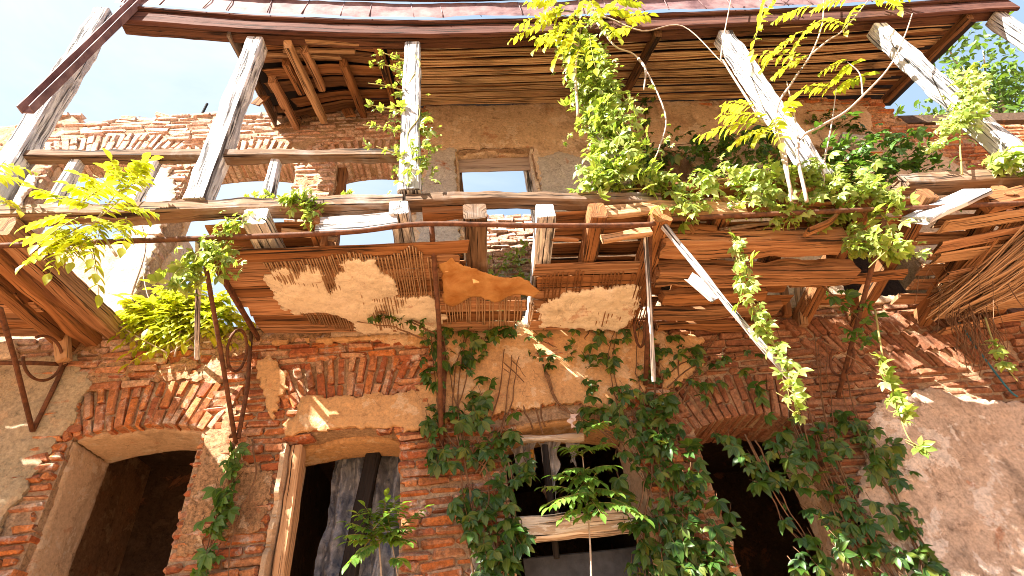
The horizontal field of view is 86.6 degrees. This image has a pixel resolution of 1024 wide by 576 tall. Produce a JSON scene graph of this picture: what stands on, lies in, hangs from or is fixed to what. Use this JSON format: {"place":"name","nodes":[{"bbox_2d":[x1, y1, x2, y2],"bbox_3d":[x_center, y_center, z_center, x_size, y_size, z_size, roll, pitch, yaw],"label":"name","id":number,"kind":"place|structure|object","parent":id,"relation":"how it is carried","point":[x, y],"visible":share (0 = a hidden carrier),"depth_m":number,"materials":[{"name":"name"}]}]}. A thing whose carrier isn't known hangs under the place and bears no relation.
{"place":"outdoors","nodes":[
{"label":"outdoors","id":0,"kind":"place"},
{"bbox_2d":[0,0,1023,326],"label":"sky","id":1,"kind":"structure","parent":0,"point":[130,75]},
{"label":"ground","id":2,"kind":"structure","parent":0,"visible":0},
{"bbox_2d":[0,0,1023,575],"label":"ruined house","id":3,"kind":"structure","parent":2,"relation":"on","point":[106,468],"depth_m":4.77,"materials":[{"name":"orange brick"}]},
{"bbox_2d":[16,0,142,113],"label":"gutter channel","id":4,"kind":"object","parent":3,"relation":"attached to","point":[48,87],"visible":0.98,"depth_m":4.90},
{"bbox_2d":[0,148,162,308],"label":"balcony seedling","id":5,"kind":"object","parent":3,"relation":"on","point":[63,239],"visible":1,"depth_m":3.58,"materials":[{"name":"yellow plant"}]},
{"bbox_2d":[106,248,255,372],"bbox_3d":[-3.116,0.200,5.166,1.561,1.469,0.779,-3,-38,-6],"label":"fern","id":6,"kind":"object","parent":3,"relation":"on","point":[163,320],"visible":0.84,"depth_m":4.91,"materials":[{"name":"green plant"}]},
{"bbox_2d":[147,210,269,298],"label":"rod creeper","id":7,"kind":"object","parent":3,"relation":"attached to","point":[207,259],"visible":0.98,"depth_m":3.65,"materials":[{"name":"green plant"}]},
{"bbox_2d":[190,439,256,575],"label":"wall creeper","id":8,"kind":"object","parent":3,"relation":"attached to","point":[224,506],"depth_m":3.90,"materials":[{"name":"green plant"}]},
{"bbox_2d":[243,186,354,230],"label":"rod creeper","id":9,"kind":"object","parent":3,"relation":"attached to","point":[288,198],"visible":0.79,"depth_m":4.00,"materials":[{"name":"green plant"}]},
{"bbox_2d":[314,456,400,575],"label":"plastic sheet","id":10,"kind":"object","parent":3,"relation":"hanging from","point":[346,476],"visible":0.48,"depth_m":4.71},
{"bbox_2d":[334,488,433,575],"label":"doorway sapling","id":11,"kind":"object","parent":3,"relation":"on","point":[394,537],"visible":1,"depth_m":3.55,"materials":[{"name":"green plant"}]},
{"bbox_2d":[357,313,434,339],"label":"wall creeper","id":12,"kind":"object","parent":3,"relation":"attached to","point":[371,319],"depth_m":4.72,"materials":[{"name":"green plant"}]},
{"bbox_2d":[363,49,441,194],"bbox_3d":[-0.963,-1.501,4.845,0.692,2.150,0.403,-3,-38,-6],"label":"post creeper","id":13,"kind":"object","parent":3,"relation":"attached to","point":[425,144],"visible":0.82,"depth_m":4.69,"materials":[{"name":"green plant"}]},
{"bbox_2d":[419,321,539,575],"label":"wall creeper","id":14,"kind":"object","parent":3,"relation":"attached to","point":[505,558],"depth_m":4.23,"materials":[{"name":"green plant"}]},
{"bbox_2d":[487,239,530,300],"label":"ivy","id":15,"kind":"object","parent":3,"relation":"attached to","point":[516,259],"visible":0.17,"depth_m":7.21,"materials":[{"name":"green plant"}]},
{"bbox_2d":[511,442,535,477],"bbox_3d":[0.105,1.506,4.758,0.296,0.412,0.088,-3,-38,-6],"label":"torn film","id":16,"kind":"object","parent":3,"relation":"attached to","point":[521,448],"visible":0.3,"depth_m":4.81,"materials":[{"name":"plastic"}]},
{"bbox_2d":[530,449,534,469],"bbox_3d":[0.180,1.501,4.644,0.048,0.244,0.013,-3,-38,-6],"label":"yellow slat","id":17,"kind":"object","parent":3,"relation":"hanging from","point":[532,452],"visible":0.35,"depth_m":4.69,"materials":[{"name":"paint"}]},
{"bbox_2d":[538,441,560,498],"bbox_3d":[0.362,1.585,4.743,0.243,0.586,0.089,-3,-38,-6],"label":"torn film","id":18,"kind":"object","parent":3,"relation":"attached to","point":[555,464],"visible":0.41,"depth_m":4.79,"materials":[{"name":"grey plastic"}]},
{"bbox_2d":[541,488,558,513],"bbox_3d":[0.314,1.734,4.413,0.140,0.254,0.025,-32,-44,27],"label":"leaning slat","id":19,"kind":"object","parent":3,"relation":"in","point":[544,492],"visible":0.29,"depth_m":4.45,"materials":[{"name":"brown wood"}]},
{"bbox_2d":[565,443,579,466],"bbox_3d":[0.566,1.471,4.888,0.144,0.342,0.095,-3,-38,-6],"label":"torn film","id":20,"kind":"object","parent":3,"relation":"attached to","point":[573,458],"visible":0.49,"depth_m":4.87,"materials":[{"name":"plastic"}]},
{"bbox_2d":[523,546,651,575],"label":"door panel","id":21,"kind":"structure","parent":3,"relation":"in","point":[611,562],"depth_m":4.13,"materials":[{"name":"wood"}]},
{"bbox_2d":[534,421,654,575],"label":"ash shoot","id":22,"kind":"object","parent":3,"relation":"attached to","point":[584,492],"visible":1,"depth_m":3.89,"materials":[{"name":"green plant"}]},
{"bbox_2d":[528,10,674,199],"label":"ivy column","id":23,"kind":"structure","parent":3,"relation":"attached to","point":[606,102],"depth_m":4.81,"materials":[{"name":"green plant"}]},
{"bbox_2d":[507,0,723,166],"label":"feather leaved sapling","id":24,"kind":"object","parent":3,"relation":"attached to","point":[564,25],"visible":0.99,"depth_m":5.42,"materials":[{"name":"yellow plant"}]},
{"bbox_2d":[503,326,769,434],"bbox_3d":[0.925,0.666,4.877,2.831,1.354,0.233,-3,-38,-6],"label":"wall creeper","id":25,"kind":"object","parent":3,"relation":"attached to","point":[698,352],"depth_m":4.88,"materials":[{"name":"green plant"}]},
{"bbox_2d":[542,312,745,575],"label":"wall creeper","id":26,"kind":"object","parent":3,"relation":"attached to","point":[677,551],"depth_m":4.15,"materials":[{"name":"green plant"}]},
{"bbox_2d":[567,413,577,427],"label":"dry leaf","id":27,"kind":"object","parent":26,"relation":"attached to","point":[572,419],"visible":1,"depth_m":4.37,"materials":[{"name":"plant"}]},
{"bbox_2d":[643,237,655,381],"bbox_3d":[1.052,0.158,4.132,0.049,0.898,0.667,-3,-38,-6],"label":"hanging plank","id":28,"kind":"object","parent":3,"relation":"hanging from","point":[649,301],"visible":0.98,"depth_m":4.14,"materials":[{"name":"grey wood"}]},
{"bbox_2d":[684,272,717,302],"bbox_3d":[1.391,-0.004,3.962,0.234,0.232,0.050,6,-40,-16],"label":"splintered plank","id":29,"kind":"object","parent":3,"relation":"attached to","point":[698,284],"visible":0.77,"depth_m":3.95,"materials":[{"name":"grey wood"}]},
{"bbox_2d":[567,146,850,233],"bbox_3d":[1.574,-0.733,4.461,2.302,0.926,0.733,-3,-38,-6],"label":"balcony creeper","id":30,"kind":"object","parent":3,"relation":"attached to","point":[602,185],"visible":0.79,"depth_m":4.30,"materials":[{"name":"green plant"}]},
{"bbox_2d":[661,224,792,378],"bbox_3d":[1.490,0.083,3.798,0.636,1.330,0.059,8,-41,-19],"label":"hanging pole","id":31,"kind":"object","parent":3,"relation":"hanging from","point":[688,256],"visible":0.86,"depth_m":3.83,"materials":[{"name":"grey wood"}]},
{"bbox_2d":[634,96,871,176],"bbox_3d":[2.843,-2.018,6.972,4.061,1.985,0.686,-3,-38,-6],"label":"shade creeper","id":32,"kind":"object","parent":3,"relation":"attached to","point":[676,158],"visible":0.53,"depth_m":6.73,"materials":[{"name":"green plant"}]},
{"bbox_2d":[727,228,813,425],"bbox_3d":[1.667,0.163,3.664,0.341,1.601,0.256,-21,-40,16],"label":"hanging vine","id":33,"kind":"object","parent":3,"relation":"hanging from","point":[799,395],"visible":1,"depth_m":3.56,"materials":[{"name":"green plant"}]},
{"bbox_2d":[693,0,912,202],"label":"feather leaved sapling","id":34,"kind":"object","parent":3,"relation":"attached to","point":[737,111],"visible":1,"depth_m":5.04,"materials":[{"name":"yellow plant"}]},
{"bbox_2d":[803,191,844,236],"bbox_3d":[2.529,-0.610,4.412,0.491,0.442,0.104,-3,-38,-6],"label":"loose board","id":35,"kind":"object","parent":3,"relation":"attached to","point":[816,228],"visible":0.69,"depth_m":4.29,"materials":[{"name":"brown wood"}]},
{"bbox_2d":[707,319,950,575],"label":"wall creeper","id":36,"kind":"object","parent":3,"relation":"attached to","point":[845,532],"depth_m":4.21,"materials":[{"name":"green plant"}]},
{"bbox_2d":[689,105,976,211],"bbox_3d":[3.276,-1.450,5.860,2.451,1.844,1.536,-16,-39,11],"label":"balcony bush","id":37,"kind":"object","parent":3,"relation":"on","point":[853,163],"visible":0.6,"depth_m":5.62,"materials":[{"name":"green plant"}]},
{"bbox_2d":[837,132,865,151],"bbox_3d":[4.156,-1.781,6.661,0.330,0.298,0.208,-3,-38,-6],"label":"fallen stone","id":38,"kind":"object","parent":3,"relation":"on","point":[852,147],"visible":0.3,"depth_m":6.60,"materials":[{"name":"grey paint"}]},
{"bbox_2d":[822,286,888,371],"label":"bracket creeper","id":39,"kind":"object","parent":3,"relation":"attached to","point":[850,294],"visible":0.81,"depth_m":4.51,"materials":[{"name":"green plant"}]},
{"bbox_2d":[803,150,932,267],"bbox_3d":[2.836,-0.533,4.359,0.802,1.066,0.799,-3,-38,-6],"label":"balcony creeper","id":40,"kind":"object","parent":3,"relation":"attached to","point":[881,196],"visible":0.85,"depth_m":4.28,"materials":[{"name":"green plant"}]},
{"bbox_2d":[869,310,936,458],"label":"hanging vine","id":41,"kind":"object","parent":3,"relation":"hanging from","point":[904,406],"visible":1,"depth_m":3.72,"materials":[{"name":"green plant"}]},
{"bbox_2d":[900,189,992,224],"bbox_3d":[3.504,-0.660,4.371,0.849,0.499,0.168,-2,-39,-7],"label":"loose plank","id":42,"kind":"object","parent":3,"relation":"on","point":[958,200],"visible":0.91,"depth_m":4.30,"materials":[{"name":"grey wood"}]},
{"bbox_2d":[914,206,1023,375],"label":"reed mat","id":43,"kind":"object","parent":3,"relation":"hanging from","point":[1005,282],"visible":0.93,"depth_m":4.81,"materials":[{"name":"wicker"}]},
{"bbox_2d":[923,61,1023,177],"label":"post creeper","id":44,"kind":"object","parent":3,"relation":"attached to","point":[964,117],"visible":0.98,"depth_m":5.01,"materials":[{"name":"green plant"}]},
{"bbox_2d":[958,322,1018,396],"bbox_3d":[4.447,0.654,5.094,0.055,0.828,0.018,-3,-38,-6],"label":"blue cable","id":45,"kind":"object","parent":3,"relation":"hanging from","point":[1000,379],"visible":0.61,"depth_m":4.98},
{"bbox_2d":[979,317,1017,381],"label":"hanging vine","id":46,"kind":"object","parent":3,"relation":"hanging from","point":[1001,352],"visible":1,"depth_m":4.12,"materials":[{"name":"green plant"}]},
{"bbox_2d":[895,11,1023,114],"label":"background tree","id":47,"kind":"object","parent":2,"relation":"on","point":[1001,83],"visible":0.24,"depth_m":16.37,"materials":[{"name":"green plant"}]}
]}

